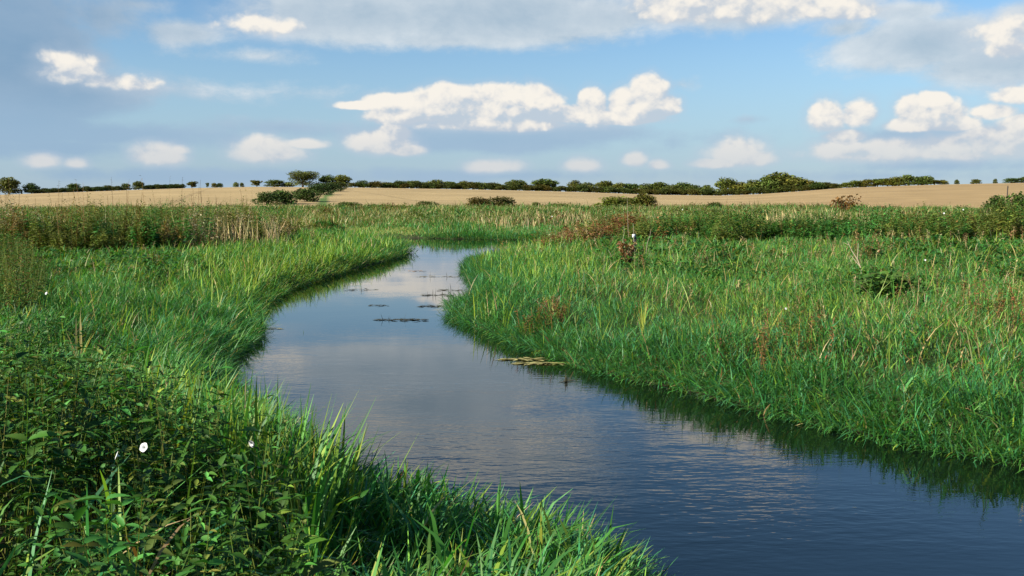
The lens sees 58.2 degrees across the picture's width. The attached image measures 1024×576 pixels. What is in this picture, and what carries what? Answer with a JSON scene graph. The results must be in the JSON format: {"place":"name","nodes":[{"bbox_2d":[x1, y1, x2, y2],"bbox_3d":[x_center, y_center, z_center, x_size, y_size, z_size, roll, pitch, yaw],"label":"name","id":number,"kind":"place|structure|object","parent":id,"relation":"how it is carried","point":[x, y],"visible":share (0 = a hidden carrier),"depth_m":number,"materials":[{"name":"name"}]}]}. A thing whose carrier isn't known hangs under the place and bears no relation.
{"place":"outdoors","nodes":[
{"label":"outdoors","id":0,"kind":"place"},
{"bbox_2d":[0,183,1023,575],"bbox_3d":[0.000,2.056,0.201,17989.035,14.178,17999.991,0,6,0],"label":"ground","id":1,"kind":"structure","parent":0,"point":[948,195],"depth_m":149.51,"materials":[{"name":"beige soil"}]},
{"bbox_2d":[0,177,25,193],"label":"tree","id":2,"kind":"object","parent":1,"relation":"on","point":[9,185],"visible":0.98,"depth_m":354.77,"materials":[{"name":"green plant"}]},
{"bbox_2d":[21,183,40,193],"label":"tree","id":3,"kind":"object","parent":1,"relation":"on","point":[29,186],"visible":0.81,"depth_m":358.98,"materials":[{"name":"green plant"}]},
{"bbox_2d":[65,183,79,191],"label":"tree","id":4,"kind":"object","parent":1,"relation":"on","point":[73,185],"visible":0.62,"depth_m":365.32,"materials":[{"name":"green plant"}]},
{"bbox_2d":[62,311,93,357],"bbox_3d":[-6.647,0.818,14.304,0.420,0.944,1.155,-2,6,-15],"label":"sedge tuft","id":5,"kind":"object","parent":1,"relation":"on","point":[76,347],"visible":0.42,"depth_m":14.21,"materials":[{"name":"green plant"}]},
{"bbox_2d":[83,418,139,518],"bbox_3d":[-2.608,1.131,5.931,0.419,0.755,0.640,-3,6,-27],"label":"sedge tuft","id":6,"kind":"object","parent":1,"relation":"on","point":[114,475],"visible":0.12,"depth_m":5.86,"materials":[{"name":"green plant"}]},
{"bbox_2d":[120,183,131,189],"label":"tree","id":7,"kind":"object","parent":1,"relation":"on","point":[123,185],"visible":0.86,"depth_m":373.71,"materials":[{"name":"green plant"}]},
{"bbox_2d":[131,181,143,189],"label":"tree","id":8,"kind":"object","parent":1,"relation":"on","point":[137,183],"visible":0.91,"depth_m":374.99,"materials":[{"name":"green plant"}]},
{"bbox_2d":[0,175,345,327],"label":"tall weeds","id":9,"kind":"object","parent":1,"relation":"on","point":[59,233],"visible":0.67,"depth_m":37.39,"materials":[{"name":"green plant"}]},
{"bbox_2d":[186,181,197,187],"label":"tree","id":10,"kind":"object","parent":1,"relation":"on","point":[193,185],"visible":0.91,"depth_m":382.24,"materials":[{"name":"green plant"}]},
{"bbox_2d":[0,310,413,575],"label":"nettles","id":11,"kind":"object","parent":1,"relation":"on","point":[41,426],"visible":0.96,"depth_m":4.31,"materials":[{"name":"green plant"}]},
{"bbox_2d":[140,443,146,451],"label":"bindweed flower","id":12,"kind":"object","parent":11,"relation":"attached to","point":[143,447],"visible":1,"depth_m":3.69,"materials":[{"name":"white plant"}]},
{"bbox_2d":[250,180,262,186],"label":"tree","id":13,"kind":"object","parent":1,"relation":"on","point":[256,183],"visible":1,"depth_m":389.72,"materials":[{"name":"green plant"}]},
{"bbox_2d":[251,191,283,204],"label":"bush","id":14,"kind":"object","parent":1,"relation":"on","point":[267,197],"visible":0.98,"depth_m":158.19,"materials":[{"name":"green plant"}]},
{"bbox_2d":[263,179,284,186],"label":"tree","id":15,"kind":"object","parent":1,"relation":"on","point":[273,183],"visible":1,"depth_m":390.82,"materials":[{"name":"green plant"}]},
{"bbox_2d":[270,189,303,203],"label":"bush","id":16,"kind":"object","parent":1,"relation":"on","point":[286,196],"visible":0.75,"depth_m":161.44,"materials":[{"name":"green plant"}]},
{"bbox_2d":[284,170,321,186],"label":"oak tree","id":17,"kind":"object","parent":1,"relation":"on","point":[301,176],"visible":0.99,"depth_m":390.44,"materials":[{"name":"green plant"}]},
{"bbox_2d":[293,188,323,201],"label":"bush","id":18,"kind":"object","parent":1,"relation":"on","point":[309,195],"visible":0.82,"depth_m":174.04,"materials":[{"name":"green plant"}]},
{"bbox_2d":[306,184,334,194],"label":"bush","id":19,"kind":"object","parent":1,"relation":"on","point":[323,188],"visible":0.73,"depth_m":228.02,"materials":[{"name":"green plant"}]},
{"bbox_2d":[318,174,336,184],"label":"tree","id":20,"kind":"object","parent":1,"relation":"on","point":[327,178],"visible":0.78,"depth_m":396.25,"materials":[{"name":"green plant"}]},
{"bbox_2d":[315,182,344,190],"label":"bush","id":21,"kind":"object","parent":1,"relation":"on","point":[336,187],"visible":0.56,"depth_m":281.99,"materials":[{"name":"green plant"}]},
{"bbox_2d":[0,225,676,575],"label":"grass","id":22,"kind":"structure","parent":1,"relation":"on","point":[563,549],"depth_m":6.59,"materials":[{"name":"green plant"}]},
{"bbox_2d":[330,182,347,188],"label":"bush","id":23,"kind":"object","parent":1,"relation":"on","point":[342,184],"visible":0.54,"depth_m":331.11,"materials":[{"name":"green plant"}]},
{"bbox_2d":[332,174,351,184],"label":"tree","id":24,"kind":"object","parent":1,"relation":"on","point":[340,178],"visible":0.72,"depth_m":396.92,"materials":[{"name":"green plant"}]},
{"bbox_2d":[335,201,362,206],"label":"bush","id":25,"kind":"object","parent":1,"relation":"on","point":[346,203],"visible":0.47,"depth_m":144.55,"materials":[{"name":"green plant"}]},
{"bbox_2d":[355,180,369,187],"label":"hedge shrub","id":26,"kind":"object","parent":1,"relation":"on","point":[362,183],"visible":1,"depth_m":393.67,"materials":[{"name":"green plant"}]},
{"bbox_2d":[369,181,384,187],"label":"hedge shrub","id":27,"kind":"object","parent":1,"relation":"on","point":[376,183],"visible":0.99,"depth_m":393.36,"materials":[{"name":"green plant"}]},
{"bbox_2d":[393,180,405,187],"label":"hedge shrub","id":28,"kind":"object","parent":1,"relation":"on","point":[398,184],"visible":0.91,"depth_m":396.77,"materials":[{"name":"green plant"}]},
{"bbox_2d":[408,180,425,188],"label":"hedge shrub","id":29,"kind":"object","parent":1,"relation":"on","point":[414,183],"visible":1,"depth_m":396.05,"materials":[{"name":"green plant"}]},
{"bbox_2d":[414,201,438,206],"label":"bush","id":30,"kind":"object","parent":1,"relation":"on","point":[423,203],"visible":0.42,"depth_m":146.29,"materials":[{"name":"green plant"}]},
{"bbox_2d":[425,179,445,188],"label":"tree","id":31,"kind":"object","parent":1,"relation":"on","point":[438,181],"visible":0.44,"depth_m":404.59,"materials":[{"name":"green plant"}]},
{"bbox_2d":[445,184,460,188],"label":"hedge shrub","id":32,"kind":"object","parent":1,"relation":"on","point":[454,185],"visible":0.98,"depth_m":397.17,"materials":[{"name":"green plant"}]},
{"bbox_2d":[457,181,469,188],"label":"hedge shrub","id":33,"kind":"object","parent":1,"relation":"on","point":[463,184],"visible":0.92,"depth_m":398.74,"materials":[{"name":"green plant"}]},
{"bbox_2d":[467,182,477,188],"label":"hedge shrub","id":34,"kind":"object","parent":1,"relation":"on","point":[470,185],"visible":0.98,"depth_m":397.22,"materials":[{"name":"green plant"}]},
{"bbox_2d":[463,196,494,206],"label":"bush","id":35,"kind":"object","parent":1,"relation":"on","point":[481,201],"visible":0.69,"depth_m":144.78,"materials":[{"name":"green plant"}]},
{"bbox_2d":[473,182,488,189],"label":"hedge shrub","id":36,"kind":"object","parent":1,"relation":"on","point":[478,184],"visible":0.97,"depth_m":397.38,"materials":[{"name":"green plant"}]},
{"bbox_2d":[486,182,501,189],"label":"hedge shrub","id":37,"kind":"object","parent":1,"relation":"on","point":[493,184],"visible":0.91,"depth_m":399.38,"materials":[{"name":"green plant"}]},
{"bbox_2d":[0,197,988,239],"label":"grass","id":38,"kind":"structure","parent":1,"relation":"on","point":[437,218],"depth_m":91.96,"materials":[{"name":"green plant"}]},
{"bbox_2d":[487,196,516,205],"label":"bush","id":39,"kind":"object","parent":1,"relation":"on","point":[497,202],"visible":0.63,"depth_m":144.76,"materials":[{"name":"green plant"}]},
{"bbox_2d":[0,226,1023,575],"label":"reeds","id":40,"kind":"object","parent":1,"relation":"on","point":[316,472],"visible":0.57,"depth_m":9.09,"materials":[{"name":"green plant"}]},
{"bbox_2d":[2,208,1023,411],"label":"straw grass","id":41,"kind":"structure","parent":1,"relation":"on","point":[226,235],"depth_m":38.58,"materials":[{"name":"beige plant"}]},
{"bbox_2d":[508,183,520,189],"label":"hedge shrub","id":42,"kind":"object","parent":1,"relation":"on","point":[514,185],"visible":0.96,"depth_m":398.08,"materials":[{"name":"green plant"}]},
{"bbox_2d":[504,180,529,186],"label":"tree","id":43,"kind":"object","parent":1,"relation":"on","point":[521,182],"visible":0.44,"depth_m":409.95,"materials":[{"name":"green plant"}]},
{"bbox_2d":[523,185,541,190],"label":"hedge shrub","id":44,"kind":"object","parent":1,"relation":"on","point":[533,187],"visible":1,"depth_m":397.42,"materials":[{"name":"green plant"}]},
{"bbox_2d":[530,178,558,190],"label":"tree","id":45,"kind":"object","parent":1,"relation":"on","point":[550,182],"visible":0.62,"depth_m":408.90,"materials":[{"name":"green plant"}]},
{"bbox_2d":[566,180,580,191],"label":"tree","id":46,"kind":"object","parent":1,"relation":"on","point":[573,183],"visible":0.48,"depth_m":406.76,"materials":[{"name":"green plant"}]},
{"bbox_2d":[575,184,587,191],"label":"hedge shrub","id":47,"kind":"object","parent":1,"relation":"on","point":[582,187],"visible":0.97,"depth_m":395.98,"materials":[{"name":"green plant"}]},
{"bbox_2d":[578,182,595,191],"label":"tree","id":48,"kind":"object","parent":1,"relation":"on","point":[588,184],"visible":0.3,"depth_m":403.61,"materials":[{"name":"green plant"}]},
{"bbox_2d":[590,187,603,192],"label":"hedge shrub","id":49,"kind":"object","parent":1,"relation":"on","point":[596,189],"visible":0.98,"depth_m":396.15,"materials":[{"name":"green plant"}]},
{"bbox_2d":[593,180,613,187],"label":"tree","id":50,"kind":"object","parent":1,"relation":"on","point":[601,184],"visible":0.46,"depth_m":407.27,"materials":[{"name":"green plant"}]},
{"bbox_2d":[599,186,614,192],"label":"hedge shrub","id":51,"kind":"object","parent":1,"relation":"on","point":[607,188],"visible":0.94,"depth_m":395.77,"materials":[{"name":"green plant"}]},
{"bbox_2d":[607,188,624,192],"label":"hedge shrub","id":52,"kind":"object","parent":1,"relation":"on","point":[616,190],"visible":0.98,"depth_m":394.64,"materials":[{"name":"green plant"}]},
{"bbox_2d":[610,182,626,192],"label":"tree","id":53,"kind":"object","parent":1,"relation":"on","point":[619,185],"visible":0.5,"depth_m":402.70,"materials":[{"name":"green plant"}]},
{"bbox_2d":[593,196,644,206],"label":"bush","id":54,"kind":"object","parent":1,"relation":"on","point":[608,201],"visible":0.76,"depth_m":143.47,"materials":[{"name":"green plant"}]},
{"bbox_2d":[617,187,629,193],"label":"hedge shrub","id":55,"kind":"object","parent":1,"relation":"on","point":[624,189],"visible":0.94,"depth_m":396.34,"materials":[{"name":"green plant"}]},
{"bbox_2d":[617,239,636,264],"bbox_3d":[3.783,-1.081,30.364,0.699,1.086,0.776,0,6,0],"label":"dead dock","id":56,"kind":"object","parent":1,"relation":"on","point":[630,249],"visible":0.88,"depth_m":30.22,"materials":[{"name":"brown plant"}]},
{"bbox_2d":[625,183,642,189],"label":"tree","id":57,"kind":"object","parent":1,"relation":"on","point":[631,186],"visible":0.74,"depth_m":407.08,"materials":[{"name":"green plant"}]},
{"bbox_2d":[636,183,653,190],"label":"tree","id":58,"kind":"object","parent":1,"relation":"on","point":[647,187],"visible":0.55,"depth_m":403.67,"materials":[{"name":"green plant"}]},
{"bbox_2d":[633,193,658,206],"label":"bush","id":59,"kind":"object","parent":1,"relation":"on","point":[647,200],"visible":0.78,"depth_m":145.06,"materials":[{"name":"green plant"}]},
{"bbox_2d":[638,300,656,336],"bbox_3d":[2.555,0.581,17.539,0.448,0.856,0.538,0,6,0],"label":"sedge tuft","id":60,"kind":"object","parent":1,"relation":"on","point":[641,325],"visible":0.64,"depth_m":17.47,"materials":[{"name":"green plant"}]},
{"bbox_2d":[649,182,668,194],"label":"tree","id":61,"kind":"object","parent":1,"relation":"on","point":[658,186],"visible":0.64,"depth_m":403.98,"materials":[{"name":"green plant"}]},
{"bbox_2d":[655,188,671,194],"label":"hedge shrub","id":62,"kind":"object","parent":1,"relation":"on","point":[665,190],"visible":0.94,"depth_m":392.02,"materials":[{"name":"green plant"}]},
{"bbox_2d":[664,184,684,194],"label":"tree","id":63,"kind":"object","parent":1,"relation":"on","point":[673,186],"visible":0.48,"depth_m":395.99,"materials":[{"name":"green plant"}]},
{"bbox_2d":[671,188,686,194],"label":"hedge shrub","id":64,"kind":"object","parent":1,"relation":"on","point":[676,191],"visible":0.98,"depth_m":392.47,"materials":[{"name":"green plant"}]},
{"bbox_2d":[675,182,692,188],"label":"tree","id":65,"kind":"object","parent":1,"relation":"on","point":[684,184],"visible":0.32,"depth_m":402.63,"materials":[{"name":"green plant"}]},
{"bbox_2d":[685,188,697,194],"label":"hedge shrub","id":66,"kind":"object","parent":1,"relation":"on","point":[691,191],"visible":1,"depth_m":390.08,"materials":[{"name":"green plant"}]},
{"bbox_2d":[684,185,704,190],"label":"tree","id":67,"kind":"object","parent":1,"relation":"on","point":[693,187],"visible":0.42,"depth_m":395.81,"materials":[{"name":"green plant"}]},
{"bbox_2d":[695,188,712,194],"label":"hedge shrub","id":68,"kind":"object","parent":1,"relation":"on","point":[707,191],"visible":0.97,"depth_m":389.55,"materials":[{"name":"green plant"}]},
{"bbox_2d":[703,202,720,207],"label":"bush","id":69,"kind":"object","parent":1,"relation":"on","point":[713,203],"visible":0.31,"depth_m":126.47,"materials":[{"name":"green plant"}]},
{"bbox_2d":[423,222,1023,472],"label":"grass","id":70,"kind":"structure","parent":1,"relation":"on","point":[750,274],"depth_m":16.74,"materials":[{"name":"green plant"}]},
{"bbox_2d":[714,177,737,194],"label":"tree","id":71,"kind":"object","parent":1,"relation":"on","point":[723,183],"visible":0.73,"depth_m":398.88,"materials":[{"name":"green plant"}]},
{"bbox_2d":[719,188,737,194],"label":"hedge shrub","id":72,"kind":"object","parent":1,"relation":"on","point":[729,191],"visible":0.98,"depth_m":388.18,"materials":[{"name":"green plant"}]},
{"bbox_2d":[728,182,748,194],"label":"tree","id":73,"kind":"object","parent":1,"relation":"on","point":[738,185],"visible":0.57,"depth_m":395.83,"materials":[{"name":"green plant"}]},
{"bbox_2d":[742,180,763,193],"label":"tree","id":74,"kind":"object","parent":1,"relation":"on","point":[749,183],"visible":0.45,"depth_m":392.63,"materials":[{"name":"green plant"}]},
{"bbox_2d":[751,187,769,193],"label":"hedge shrub","id":75,"kind":"object","parent":1,"relation":"on","point":[759,190],"visible":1,"depth_m":384.13,"materials":[{"name":"green plant"}]},
{"bbox_2d":[738,301,793,349],"bbox_3d":[4.206,0.634,15.818,1.491,0.889,0.900,-2,6,-23],"label":"sedge tuft","id":76,"kind":"object","parent":1,"relation":"on","point":[760,323],"visible":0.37,"depth_m":15.79,"materials":[{"name":"plant"}]},
{"bbox_2d":[754,176,780,193],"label":"tree","id":77,"kind":"object","parent":1,"relation":"on","point":[766,183],"visible":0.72,"depth_m":389.46,"materials":[{"name":"green plant"}]},
{"bbox_2d":[514,210,1023,378],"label":"dead docks","id":78,"kind":"object","parent":1,"relation":"on","point":[612,225],"visible":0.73,"depth_m":19.11,"materials":[{"name":"brown plant"}]},
{"bbox_2d":[763,172,795,188],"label":"tree","id":79,"kind":"object","parent":1,"relation":"on","point":[784,176],"visible":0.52,"depth_m":392.27,"materials":[{"name":"green plant"}]},
{"bbox_2d":[779,185,794,191],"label":"hedge shrub","id":80,"kind":"object","parent":1,"relation":"on","point":[787,189],"visible":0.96,"depth_m":383.78,"materials":[{"name":"green plant"}]},
{"bbox_2d":[782,184,797,191],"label":"hedge shrub","id":81,"kind":"object","parent":1,"relation":"on","point":[792,189],"visible":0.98,"depth_m":383.28,"materials":[{"name":"green plant"}]},
{"bbox_2d":[780,177,808,191],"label":"tree","id":82,"kind":"object","parent":1,"relation":"on","point":[796,181],"visible":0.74,"depth_m":386.06,"materials":[{"name":"green plant"}]},
{"bbox_2d":[802,185,815,190],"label":"hedge shrub","id":83,"kind":"object","parent":1,"relation":"on","point":[806,187],"visible":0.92,"depth_m":380.36,"materials":[{"name":"green plant"}]},
{"bbox_2d":[808,182,828,189],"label":"hedge shrub","id":84,"kind":"object","parent":1,"relation":"on","point":[816,185],"visible":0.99,"depth_m":377.41,"materials":[{"name":"green plant"}]},
{"bbox_2d":[614,195,1023,244],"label":"tall weeds","id":85,"kind":"object","parent":1,"relation":"on","point":[747,227],"visible":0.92,"depth_m":44.52,"materials":[{"name":"green plant"}]},
{"bbox_2d":[826,183,843,188],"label":"hedge shrub","id":86,"kind":"object","parent":1,"relation":"on","point":[833,185],"visible":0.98,"depth_m":376.59,"materials":[{"name":"green plant"}]},
{"bbox_2d":[830,194,860,209],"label":"bush","id":87,"kind":"object","parent":1,"relation":"on","point":[843,204],"visible":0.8,"depth_m":103.05,"materials":[{"name":"brown plant"}]},
{"bbox_2d":[839,182,854,187],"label":"tree","id":88,"kind":"object","parent":1,"relation":"on","point":[845,184],"visible":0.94,"depth_m":380.27,"materials":[{"name":"green plant"}]},
{"bbox_2d":[845,241,861,272],"bbox_3d":[9.652,-0.689,25.998,0.576,1.267,0.170,2,6,19],"label":"dead branch","id":89,"kind":"object","parent":1,"relation":"on","point":[858,263],"visible":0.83,"depth_m":26.00,"materials":[{"name":"brown wood"}]},
{"bbox_2d":[847,180,864,186],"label":"tree","id":90,"kind":"object","parent":1,"relation":"on","point":[854,182],"visible":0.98,"depth_m":378.22,"materials":[{"name":"green plant"}]},
{"bbox_2d":[858,179,876,186],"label":"tree","id":91,"kind":"object","parent":1,"relation":"on","point":[866,182],"visible":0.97,"depth_m":377.36,"materials":[{"name":"green plant"}]},
{"bbox_2d":[868,178,884,186],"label":"tree","id":92,"kind":"object","parent":1,"relation":"on","point":[875,180],"visible":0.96,"depth_m":375.55,"materials":[{"name":"green plant"}]},
{"bbox_2d":[877,178,898,185],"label":"tree","id":93,"kind":"object","parent":1,"relation":"on","point":[887,182],"visible":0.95,"depth_m":373.49,"materials":[{"name":"green plant"}]},
{"bbox_2d":[854,271,939,302],"bbox_3d":[8.675,0.000,21.172,2.104,0.764,1.345,-2,6,-17],"label":"bramble bush","id":94,"kind":"object","parent":1,"relation":"on","point":[878,281],"visible":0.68,"depth_m":20.86,"materials":[{"name":"green plant"}]},
{"bbox_2d":[889,176,906,185],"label":"tree","id":95,"kind":"object","parent":1,"relation":"on","point":[897,179],"visible":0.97,"depth_m":372.26,"materials":[{"name":"green plant"}]},
{"bbox_2d":[900,174,916,185],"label":"tree","id":96,"kind":"object","parent":1,"relation":"on","point":[908,178],"visible":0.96,"depth_m":371.09,"materials":[{"name":"green plant"}]},
{"bbox_2d":[911,176,927,184],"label":"tree","id":97,"kind":"object","parent":1,"relation":"on","point":[918,181],"visible":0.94,"depth_m":369.35,"materials":[{"name":"green plant"}]},
{"bbox_2d":[920,176,935,184],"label":"tree","id":98,"kind":"object","parent":1,"relation":"on","point":[930,178],"visible":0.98,"depth_m":368.36,"materials":[{"name":"green plant"}]},
{"bbox_2d":[970,179,981,183],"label":"tree","id":99,"kind":"object","parent":1,"relation":"on","point":[974,181],"visible":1,"depth_m":361.86,"materials":[{"name":"green plant"}]},
{"bbox_2d":[981,195,1009,214],"bbox_3d":[33.623,-5.315,63.513,2.056,2.353,1.837,-2,6,-15],"label":"bush","id":100,"kind":"object","parent":1,"relation":"on","point":[994,200],"visible":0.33,"depth_m":63.27,"materials":[{"name":"green plant"}]},
{"bbox_2d":[1002,178,1019,182],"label":"tree","id":101,"kind":"object","parent":1,"relation":"on","point":[1011,180],"visible":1,"depth_m":355.67,"materials":[{"name":"green plant"}]},
{"bbox_2d":[1003,191,1023,210],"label":"bush","id":102,"kind":"object","parent":1,"relation":"on","point":[1018,199],"visible":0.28,"depth_m":61.04,"materials":[{"name":"green plant"}]},
{"bbox_2d":[0,0,1023,195],"label":"sky","id":103,"kind":"structure","parent":0,"point":[93,93],"materials":[{"name":"blue"}]},
{"bbox_2d":[223,238,1023,575],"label":"water","id":104,"kind":"structure","parent":0,"point":[693,484],"depth_m":10.90,"materials":[{"name":"blue liquid"}]},
{"bbox_2d":[374,314,427,320],"bbox_3d":[-2.717,0.701,22.390,1.448,0.248,0.507,0,6,0],"label":"floating weed","id":105,"kind":"object","parent":104,"relation":"on","point":[399,319],"visible":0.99,"depth_m":22.34,"materials":[{"name":"plant"}]},
{"bbox_2d":[497,357,548,360],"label":"floating weed","id":106,"kind":"object","parent":104,"relation":"on","point":[528,358],"visible":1,"depth_m":16.93,"materials":[{"name":"plant"}]},
{"bbox_2d":[513,362,563,364],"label":"floating weed","id":107,"kind":"object","parent":104,"relation":"on","point":[532,363],"visible":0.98,"depth_m":16.51,"materials":[{"name":"plant"}]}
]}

